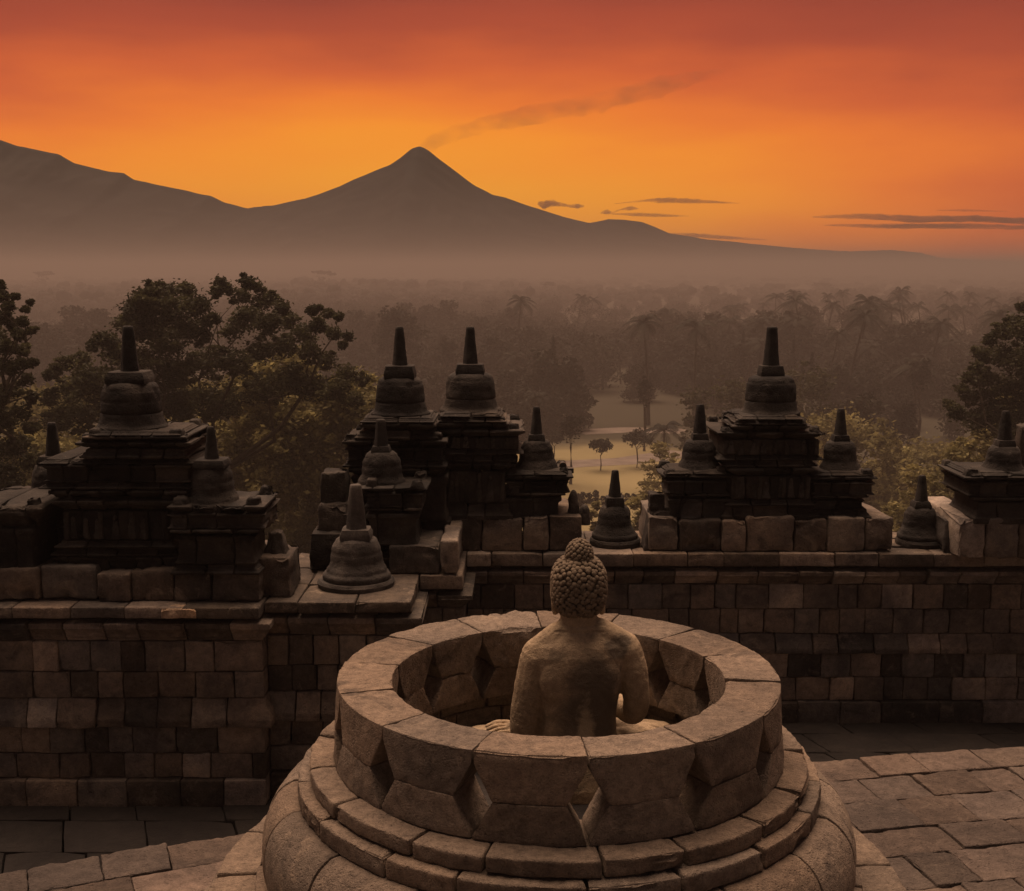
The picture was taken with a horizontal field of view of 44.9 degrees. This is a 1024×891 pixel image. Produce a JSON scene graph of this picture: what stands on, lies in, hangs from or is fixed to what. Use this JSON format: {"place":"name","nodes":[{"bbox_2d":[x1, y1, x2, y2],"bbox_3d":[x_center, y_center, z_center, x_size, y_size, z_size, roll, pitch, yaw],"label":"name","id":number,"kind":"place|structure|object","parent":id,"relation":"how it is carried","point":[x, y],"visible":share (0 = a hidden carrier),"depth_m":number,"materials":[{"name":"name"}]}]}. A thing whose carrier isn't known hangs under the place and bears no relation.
{"place":"outdoors","nodes":[
{"label":"outdoors","id":0,"kind":"place"},
{"bbox_2d":[0,140,1023,270],"bbox_3d":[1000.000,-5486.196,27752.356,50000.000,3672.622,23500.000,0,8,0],"label":"volcano range","id":1,"kind":"structure","parent":0,"point":[418,209],"depth_m":24054.19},
{"bbox_2d":[0,271,1023,532],"bbox_3d":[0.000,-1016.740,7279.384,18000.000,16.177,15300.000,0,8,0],"label":"ground","id":2,"kind":"structure","parent":0,"point":[612,409],"depth_m":293.41,"materials":[{"name":"green plant"}]},
{"bbox_2d":[0,279,43,488],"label":"broadleaf tree","id":3,"kind":"object","parent":2,"relation":"on","point":[11,446],"visible":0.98,"depth_m":45.98,"materials":[{"name":"green plant"}]},
{"bbox_2d":[20,327,80,377],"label":"forest tree","id":4,"kind":"object","parent":2,"relation":"on","point":[63,347],"visible":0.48,"depth_m":334.48,"materials":[{"name":"green plant"}]},
{"bbox_2d":[53,305,100,336],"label":"forest tree","id":5,"kind":"object","parent":2,"relation":"on","point":[74,322],"visible":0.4,"depth_m":415.92,"materials":[{"name":"green plant"}]},
{"bbox_2d":[67,326,94,370],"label":"forest tree","id":6,"kind":"object","parent":2,"relation":"on","point":[83,332],"visible":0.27,"depth_m":340.98,"materials":[{"name":"green plant"}]},
{"bbox_2d":[75,308,119,337],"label":"forest tree","id":7,"kind":"object","parent":2,"relation":"on","point":[101,323],"visible":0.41,"depth_m":399.16,"materials":[{"name":"green plant"}]},
{"bbox_2d":[0,375,352,533],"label":"leafy thicket","id":8,"kind":"object","parent":2,"relation":"on","point":[37,410],"visible":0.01,"depth_m":109.41,"materials":[{"name":"green plant"}]},
{"bbox_2d":[4,346,383,553],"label":"leafy trees","id":9,"kind":"object","parent":2,"relation":"on","point":[310,436],"visible":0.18,"depth_m":71.57,"materials":[{"name":"green plant"}]},
{"bbox_2d":[37,271,371,469],"bbox_3d":[-15.766,4.648,63.467,17.198,26.918,9.939,0,8,0],"label":"broadleaf tree","id":10,"kind":"object","parent":2,"relation":"on","point":[141,311],"visible":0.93,"depth_m":60.55,"materials":[{"name":"green plant"}]},
{"bbox_2d":[341,341,373,370],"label":"forest tree","id":11,"kind":"object","parent":2,"relation":"on","point":[352,347],"visible":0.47,"depth_m":370.43,"materials":[{"name":"green plant"}]},
{"bbox_2d":[341,309,382,361],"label":"forest tree","id":12,"kind":"object","parent":2,"relation":"on","point":[365,327],"visible":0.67,"depth_m":423.90,"materials":[{"name":"green plant"}]},
{"bbox_2d":[370,305,429,363],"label":"broadleaf tree","id":13,"kind":"object","parent":2,"relation":"on","point":[398,317],"visible":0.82,"depth_m":326.20,"materials":[{"name":"green plant"}]},
{"bbox_2d":[393,302,432,328],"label":"forest tree","id":14,"kind":"object","parent":2,"relation":"on","point":[423,314],"visible":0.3,"depth_m":471.20,"materials":[{"name":"green plant"}]},
{"bbox_2d":[422,370,448,412],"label":"forest tree","id":15,"kind":"object","parent":2,"relation":"on","point":[434,385],"visible":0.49,"depth_m":268.65,"materials":[{"name":"green plant"}]},
{"bbox_2d":[422,300,461,325],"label":"forest tree","id":16,"kind":"object","parent":2,"relation":"on","point":[446,314],"visible":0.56,"depth_m":484.36,"materials":[{"name":"green plant"}]},
{"bbox_2d":[434,335,458,371],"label":"broadleaf tree","id":17,"kind":"object","parent":2,"relation":"on","point":[446,351],"visible":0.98,"depth_m":318.85,"materials":[{"name":"green plant"}]},
{"bbox_2d":[477,335,516,383],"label":"forest tree","id":18,"kind":"object","parent":2,"relation":"on","point":[487,357],"visible":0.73,"depth_m":323.31,"materials":[{"name":"green plant"}]},
{"bbox_2d":[0,272,1023,390],"bbox_3d":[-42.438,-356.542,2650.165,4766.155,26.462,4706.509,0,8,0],"label":"forest","id":19,"kind":"object","parent":2,"relation":"on","point":[477,295],"visible":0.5,"depth_m":956.88,"materials":[{"name":"green plant"}]},
{"bbox_2d":[504,307,529,326],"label":"forest tree","id":20,"kind":"object","parent":2,"relation":"on","point":[512,319],"visible":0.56,"depth_m":478.14,"materials":[{"name":"green plant"}]},
{"bbox_2d":[496,382,543,431],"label":"forest tree","id":21,"kind":"object","parent":2,"relation":"on","point":[513,397],"visible":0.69,"depth_m":246.54,"materials":[{"name":"green plant"}]},
{"bbox_2d":[506,294,536,329],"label":"coconut palm","id":22,"kind":"object","parent":2,"relation":"on","point":[520,301],"visible":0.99,"depth_m":386.10,"materials":[{"name":"green plant"}]},
{"bbox_2d":[501,399,545,440],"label":"forest tree","id":23,"kind":"object","parent":2,"relation":"on","point":[525,414],"visible":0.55,"depth_m":240.73,"materials":[{"name":"green plant"}]},
{"bbox_2d":[529,385,568,433],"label":"forest tree","id":24,"kind":"object","parent":2,"relation":"on","point":[553,396],"visible":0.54,"depth_m":249.05,"materials":[{"name":"green plant"}]},
{"bbox_2d":[518,348,584,422],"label":"forest tree","id":25,"kind":"object","parent":2,"relation":"on","point":[545,364],"visible":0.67,"depth_m":256.56,"materials":[{"name":"green plant"}]},
{"bbox_2d":[536,367,591,421],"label":"forest tree","id":26,"kind":"object","parent":2,"relation":"on","point":[578,380],"visible":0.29,"depth_m":256.81,"materials":[{"name":"green plant"}]},
{"bbox_2d":[534,377,598,430],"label":"forest tree","id":27,"kind":"object","parent":2,"relation":"on","point":[580,399],"visible":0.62,"depth_m":253.98,"materials":[{"name":"green plant"}]},
{"bbox_2d":[559,413,584,483],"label":"broadleaf tree","id":28,"kind":"object","parent":2,"relation":"on","point":[573,423],"visible":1,"depth_m":190.82,"materials":[{"name":"green plant"}]},
{"bbox_2d":[588,438,613,470],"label":"broadleaf tree","id":29,"kind":"object","parent":2,"relation":"on","point":[602,445],"visible":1,"depth_m":204.12,"materials":[{"name":"green plant"}]},
{"bbox_2d":[618,363,650,401],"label":"forest tree","id":30,"kind":"object","parent":2,"relation":"on","point":[633,377],"visible":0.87,"depth_m":308.32,"materials":[{"name":"green plant"}]},
{"bbox_2d":[624,492,647,530],"bbox_3d":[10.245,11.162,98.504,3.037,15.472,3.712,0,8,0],"label":"shrub","id":31,"kind":"object","parent":2,"relation":"on","point":[633,503],"visible":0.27,"depth_m":97.54,"materials":[{"name":"green plant"}]},
{"bbox_2d":[621,427,655,467],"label":"broadleaf tree","id":32,"kind":"object","parent":2,"relation":"on","point":[633,436],"visible":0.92,"depth_m":207.57,"materials":[{"name":"green plant"}]},
{"bbox_2d":[622,314,664,424],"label":"coconut palm","id":33,"kind":"object","parent":2,"relation":"on","point":[642,321],"visible":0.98,"depth_m":264.51,"materials":[{"name":"green plant"}]},
{"bbox_2d":[636,375,652,450],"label":"broadleaf tree","id":34,"kind":"object","parent":2,"relation":"on","point":[643,386],"visible":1,"depth_m":225.45,"materials":[{"name":"green plant"}]},
{"bbox_2d":[630,336,662,375],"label":"forest tree","id":35,"kind":"object","parent":2,"relation":"on","point":[650,342],"visible":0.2,"depth_m":365.55,"materials":[{"name":"green plant"}]},
{"bbox_2d":[637,359,663,401],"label":"forest tree","id":36,"kind":"object","parent":2,"relation":"on","point":[653,379],"visible":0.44,"depth_m":310.65,"materials":[{"name":"green plant"}]},
{"bbox_2d":[632,440,679,510],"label":"leafy tree","id":37,"kind":"object","parent":2,"relation":"on","point":[661,451],"visible":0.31,"depth_m":151.42,"materials":[{"name":"green plant"}]},
{"bbox_2d":[633,310,680,337],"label":"forest tree","id":38,"kind":"object","parent":2,"relation":"on","point":[660,314],"visible":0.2,"depth_m":422.03,"materials":[{"name":"green plant"}]},
{"bbox_2d":[636,421,684,450],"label":"palm tree","id":39,"kind":"object","parent":2,"relation":"on","point":[658,427],"visible":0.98,"depth_m":186.09,"materials":[{"name":"green plant"}]},
{"bbox_2d":[671,318,717,415],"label":"coconut palm","id":40,"kind":"object","parent":2,"relation":"on","point":[696,324],"visible":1,"depth_m":265.23,"materials":[{"name":"green plant"}]},
{"bbox_2d":[687,312,731,345],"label":"forest tree","id":41,"kind":"object","parent":2,"relation":"on","point":[709,316],"visible":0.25,"depth_m":387.03,"materials":[{"name":"green plant"}]},
{"bbox_2d":[671,356,842,463],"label":"leafy thicket","id":42,"kind":"object","parent":2,"relation":"on","point":[813,384],"visible":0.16,"depth_m":190.10,"materials":[{"name":"green plant"}]},
{"bbox_2d":[741,316,779,364],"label":"coconut palm","id":43,"kind":"object","parent":2,"relation":"on","point":[762,320],"visible":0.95,"depth_m":325.66,"materials":[{"name":"green plant"}]},
{"bbox_2d":[743,337,781,364],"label":"coconut palm","id":44,"kind":"object","parent":2,"relation":"on","point":[760,342],"visible":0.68,"depth_m":296.74,"materials":[{"name":"green plant"}]},
{"bbox_2d":[746,310,818,358],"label":"forest tree","id":45,"kind":"object","parent":2,"relation":"on","point":[785,338],"visible":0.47,"depth_m":349.13,"materials":[{"name":"green plant"}]},
{"bbox_2d":[774,294,817,327],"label":"coconut palm","id":46,"kind":"object","parent":2,"relation":"on","point":[795,302],"visible":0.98,"depth_m":357.41,"materials":[{"name":"green plant"}]},
{"bbox_2d":[779,351,818,378],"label":"forest tree","id":47,"kind":"object","parent":2,"relation":"on","point":[789,362],"visible":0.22,"depth_m":318.54,"materials":[{"name":"green plant"}]},
{"bbox_2d":[783,332,840,372],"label":"forest tree","id":48,"kind":"object","parent":2,"relation":"on","point":[818,344],"visible":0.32,"depth_m":360.09,"materials":[{"name":"green plant"}]},
{"bbox_2d":[823,327,856,363],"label":"coconut palm","id":49,"kind":"object","parent":2,"relation":"on","point":[839,334],"visible":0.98,"depth_m":282.87,"materials":[{"name":"green plant"}]},
{"bbox_2d":[824,391,887,463],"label":"broadleaf tree","id":50,"kind":"object","parent":2,"relation":"on","point":[862,405],"visible":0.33,"depth_m":189.73,"materials":[{"name":"green plant"}]},
{"bbox_2d":[833,306,884,338],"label":"forest tree","id":51,"kind":"object","parent":2,"relation":"on","point":[844,323],"visible":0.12,"depth_m":438.68,"materials":[{"name":"green plant"}]},
{"bbox_2d":[845,306,892,375],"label":"coconut palm","id":52,"kind":"object","parent":2,"relation":"on","point":[866,317],"visible":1,"depth_m":269.07,"materials":[{"name":"green plant"}]},
{"bbox_2d":[851,343,888,361],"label":"coconut palm","id":53,"kind":"object","parent":2,"relation":"on","point":[868,347],"visible":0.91,"depth_m":303.75,"materials":[{"name":"green plant"}]},
{"bbox_2d":[850,294,890,361],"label":"coconut palm","id":54,"kind":"object","parent":2,"relation":"on","point":[871,303],"visible":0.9,"depth_m":322.01,"materials":[{"name":"green plant"}]},
{"bbox_2d":[800,401,991,528],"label":"leafy thicket","id":55,"kind":"object","parent":2,"relation":"on","point":[881,445],"visible":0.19,"depth_m":141.29,"materials":[{"name":"green plant"}]},
{"bbox_2d":[882,402,919,447],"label":"broadleaf tree","id":56,"kind":"object","parent":2,"relation":"on","point":[905,421],"visible":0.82,"depth_m":205.34,"materials":[{"name":"green plant"}]},
{"bbox_2d":[882,386,921,424],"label":"forest tree","id":57,"kind":"object","parent":2,"relation":"on","point":[897,396],"visible":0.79,"depth_m":258.53,"materials":[{"name":"green plant"}]},
{"bbox_2d":[873,320,941,382],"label":"forest tree","id":58,"kind":"object","parent":2,"relation":"on","point":[904,340],"visible":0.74,"depth_m":325.43,"materials":[{"name":"green plant"}]},
{"bbox_2d":[882,367,935,409],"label":"forest tree","id":59,"kind":"object","parent":2,"relation":"on","point":[900,380],"visible":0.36,"depth_m":286.88,"materials":[{"name":"brown plant"}]},
{"bbox_2d":[884,357,944,428],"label":"palm tree","id":60,"kind":"object","parent":2,"relation":"on","point":[913,361],"visible":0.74,"depth_m":238.80,"materials":[{"name":"brown plant"}]},
{"bbox_2d":[907,358,931,443],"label":"broadleaf tree","id":61,"kind":"object","parent":2,"relation":"on","point":[920,375],"visible":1,"depth_m":234.63,"materials":[{"name":"brown plant"}]},
{"bbox_2d":[923,316,963,366],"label":"coconut palm","id":62,"kind":"object","parent":2,"relation":"on","point":[940,323],"visible":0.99,"depth_m":287.24,"materials":[{"name":"brown plant"}]},
{"bbox_2d":[917,356,972,416],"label":"forest tree","id":63,"kind":"object","parent":2,"relation":"on","point":[955,367],"visible":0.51,"depth_m":279.35,"materials":[{"name":"brown plant"}]},
{"bbox_2d":[877,384,1022,530],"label":"bush thicket","id":64,"kind":"object","parent":2,"relation":"on","point":[957,454],"visible":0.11,"depth_m":76.89,"materials":[{"name":"green plant"}]},
{"bbox_2d":[932,374,989,439],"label":"forest tree","id":65,"kind":"object","parent":2,"relation":"on","point":[949,392],"visible":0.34,"depth_m":242.60,"materials":[{"name":"brown plant"}]},
{"bbox_2d":[942,301,1023,441],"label":"broadleaf tree","id":66,"kind":"object","parent":2,"relation":"on","point":[984,415],"visible":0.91,"depth_m":67.80,"materials":[{"name":"green plant"}]},
{"bbox_2d":[977,308,1016,339],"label":"coconut palm","id":67,"kind":"object","parent":2,"relation":"on","point":[998,314],"visible":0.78,"depth_m":293.65,"materials":[{"name":"brown plant"}]},
{"bbox_2d":[0,0,1023,260],"label":"sky","id":68,"kind":"structure","parent":0,"point":[834,125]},
{"bbox_2d":[556,450,681,467],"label":"garden path","id":69,"kind":"structure","parent":0,"point":[632,459],"depth_m":216.20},
{"bbox_2d":[575,427,685,434],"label":"garden path","id":70,"kind":"structure","parent":0,"point":[608,430],"depth_m":256.14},
{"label":"monument terraces","id":71,"kind":"structure","parent":0,"visible":0},
{"bbox_2d":[0,722,1023,873],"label":"paving","id":72,"kind":"structure","parent":71,"relation":"on","point":[33,836],"depth_m":8.58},
{"bbox_2d":[0,553,299,809],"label":"stone wall","id":73,"kind":"structure","parent":72,"relation":"on","point":[144,702],"depth_m":8.65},
{"bbox_2d":[0,540,267,600],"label":"parapet course","id":74,"kind":"object","parent":73,"relation":"on","point":[50,578],"visible":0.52,"depth_m":8.62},
{"bbox_2d":[0,487,62,567],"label":"shrine","id":75,"kind":"object","parent":74,"relation":"on","point":[29,519],"visible":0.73,"depth_m":8.62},
{"bbox_2d":[1,422,64,542],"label":"flanking stupa","id":76,"kind":"object","parent":74,"relation":"on","point":[39,475],"visible":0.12,"depth_m":9.29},
{"bbox_2d":[38,326,218,570],"bbox_3d":[-2.752,0.010,8.969,1.093,1.757,0.833,0,8,0],"label":"stupa shrine","id":77,"kind":"object","parent":74,"relation":"on","point":[118,480],"visible":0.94,"depth_m":8.65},
{"bbox_2d":[167,426,280,574],"bbox_3d":[-2.040,0.358,8.785,0.685,1.010,0.626,0,8,0],"label":"flanking stupa","id":78,"kind":"object","parent":74,"relation":"on","point":[219,523],"visible":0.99,"depth_m":8.57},
{"bbox_2d":[264,553,428,796],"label":"stone wall","id":79,"kind":"structure","parent":72,"relation":"on","point":[317,637],"depth_m":8.77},
{"bbox_2d":[259,545,300,596],"bbox_3d":[-1.711,0.899,8.968,0.322,0.308,0.503,0,8,0],"label":"broken stone","id":80,"kind":"object","parent":79,"relation":"on","point":[281,575],"visible":0.58,"depth_m":8.74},
{"bbox_2d":[264,529,289,553],"bbox_3d":[-1.695,0.722,8.912,0.194,0.234,0.210,0,8,0],"label":"broken stone","id":81,"kind":"object","parent":80,"relation":"on","point":[277,543],"visible":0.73,"depth_m":8.85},
{"bbox_2d":[309,521,367,569],"bbox_3d":[-1.352,0.782,9.734,0.430,0.328,0.568,0,8,0],"label":"broken stone","id":82,"kind":"object","parent":79,"relation":"on","point":[322,542],"visible":0.38,"depth_m":9.47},
{"bbox_2d":[317,500,347,530],"bbox_3d":[-1.351,0.573,9.734,0.321,0.314,0.416,0,8,0],"label":"broken stone","id":83,"kind":"object","parent":82,"relation":"on","point":[332,516],"visible":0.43,"depth_m":9.54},
{"bbox_2d":[320,468,349,502],"bbox_3d":[-1.382,0.383,9.747,0.227,0.404,0.300,0,8,0],"label":"broken stone","id":84,"kind":"object","parent":83,"relation":"on","point":[335,485],"visible":0.67,"depth_m":9.61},
{"bbox_2d":[317,483,394,594],"bbox_3d":[-1.144,0.655,9.044,0.565,0.754,0.562,0,8,0],"label":"stupa","id":85,"kind":"object","parent":79,"relation":"on","point":[357,565],"visible":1,"depth_m":8.93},
{"bbox_2d":[420,551,475,624],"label":"stone wall","id":86,"kind":"structure","parent":72,"relation":"on","point":[450,595],"depth_m":9.46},
{"bbox_2d":[341,327,451,557],"bbox_3d":[-0.906,-0.042,10.163,0.909,1.866,0.769,0,8,0],"label":"stupa shrine","id":87,"kind":"object","parent":86,"relation":"on","point":[416,441],"visible":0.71,"depth_m":9.86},
{"bbox_2d":[389,520,462,573],"bbox_3d":[-0.670,0.792,9.759,0.538,0.277,0.846,0,8,0],"label":"parapet course","id":88,"kind":"object","parent":86,"relation":"on","point":[433,551],"visible":0.83,"depth_m":9.39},
{"bbox_2d":[357,419,431,544],"bbox_3d":[-0.923,0.263,9.581,0.581,0.942,0.527,0,8,0],"label":"flanking stupa","id":89,"kind":"object","parent":88,"relation":"on","point":[394,504],"visible":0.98,"depth_m":9.41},
{"bbox_2d":[0,747,1023,890],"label":"stone terrace","id":90,"kind":"structure","parent":72,"relation":"on","point":[943,821],"depth_m":7.26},
{"bbox_2d":[204,610,906,890],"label":"open stupa","id":91,"kind":"object","parent":90,"relation":"on","point":[404,775],"visible":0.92,"depth_m":5.14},
{"bbox_2d":[473,538,668,803],"bbox_3d":[0.301,1.031,6.011,1.098,1.251,0.690,0,8,-2],"label":"seated statue","id":92,"kind":"object","parent":91,"relation":"on","point":[582,665],"visible":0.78,"depth_m":5.76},
{"bbox_2d":[467,531,1023,723],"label":"stone wall","id":93,"kind":"structure","parent":72,"relation":"on","point":[896,633],"depth_m":10.23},
{"bbox_2d":[452,498,581,550],"bbox_3d":[0.015,0.667,10.547,1.123,0.309,0.903,0,8,0],"label":"parapet course","id":94,"kind":"object","parent":93,"relation":"on","point":[561,529],"visible":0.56,"depth_m":10.14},
{"bbox_2d":[436,327,524,519],"bbox_3d":[-0.326,-0.214,10.403,0.868,1.567,0.794,0,8,0],"label":"stupa shrine","id":95,"kind":"object","parent":94,"relation":"on","point":[482,429],"visible":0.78,"depth_m":10.12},
{"bbox_2d":[505,406,573,518],"bbox_3d":[0.211,0.127,10.346,0.585,0.909,0.545,0,8,0],"label":"flanking stupa","id":96,"kind":"object","parent":94,"relation":"on","point":[537,477],"visible":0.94,"depth_m":10.17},
{"bbox_2d":[568,490,578,513],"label":"broken stone","id":97,"kind":"object","parent":94,"relation":"on","point":[573,503],"visible":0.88,"depth_m":10.24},
{"bbox_2d":[590,470,640,548],"bbox_3d":[0.870,0.521,10.397,0.432,0.634,0.427,0,8,0],"label":"stupa","id":98,"kind":"object","parent":93,"relation":"on","point":[614,529],"visible":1,"depth_m":10.30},
{"bbox_2d":[641,506,678,550],"bbox_3d":[1.231,0.685,10.304,0.310,0.350,0.306,0,8,0],"label":"broken stone","id":99,"kind":"object","parent":93,"relation":"on","point":[644,539],"visible":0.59,"depth_m":10.21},
{"bbox_2d":[647,490,664,511],"bbox_3d":[1.200,0.478,10.290,0.143,0.196,0.154,0,8,0],"label":"broken stone","id":100,"kind":"object","parent":99,"relation":"on","point":[656,500],"visible":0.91,"depth_m":10.23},
{"bbox_2d":[639,500,892,551],"bbox_3d":[2.119,0.672,10.514,2.013,0.310,0.849,0,8,0],"label":"parapet course","id":101,"kind":"object","parent":93,"relation":"on","point":[831,533],"visible":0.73,"depth_m":10.12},
{"bbox_2d":[655,404,730,519],"bbox_3d":[1.513,0.117,10.343,0.594,0.930,0.532,0,8,0],"label":"flanking stupa","id":102,"kind":"object","parent":101,"relation":"on","point":[694,482],"visible":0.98,"depth_m":10.17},
{"bbox_2d":[706,326,825,519],"bbox_3d":[2.108,-0.217,10.424,0.894,1.568,0.808,0,8,0],"label":"stupa shrine","id":103,"kind":"object","parent":101,"relation":"on","point":[765,442],"visible":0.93,"depth_m":10.13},
{"bbox_2d":[807,408,877,519],"bbox_3d":[2.714,0.134,10.347,0.568,0.895,0.543,0,8,0],"label":"flanking stupa","id":104,"kind":"object","parent":101,"relation":"on","point":[841,483],"visible":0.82,"depth_m":10.18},
{"bbox_2d":[895,475,939,549],"bbox_3d":[3.452,0.541,10.403,0.429,0.592,0.424,0,8,0],"label":"stupa","id":105,"kind":"object","parent":93,"relation":"on","point":[917,529],"visible":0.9,"depth_m":10.31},
{"bbox_2d":[935,512,950,552],"bbox_3d":[3.608,0.719,10.257,0.202,0.297,0.404,0,8,0],"label":"broken stone","id":106,"kind":"object","parent":93,"relation":"on","point":[942,530],"visible":0.43,"depth_m":10.13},
{"bbox_2d":[928,496,1023,558],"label":"parapet course","id":107,"kind":"object","parent":93,"relation":"on","point":[968,538],"visible":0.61,"depth_m":9.88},
{"bbox_2d":[937,411,1023,524],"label":"flanking stupa","id":108,"kind":"object","parent":107,"relation":"on","point":[989,488],"visible":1,"depth_m":9.88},
{"bbox_2d":[1014,423,1023,465],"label":"broken stone","id":109,"kind":"object","parent":107,"relation":"on","point":[1019,436],"visible":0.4,"depth_m":10.29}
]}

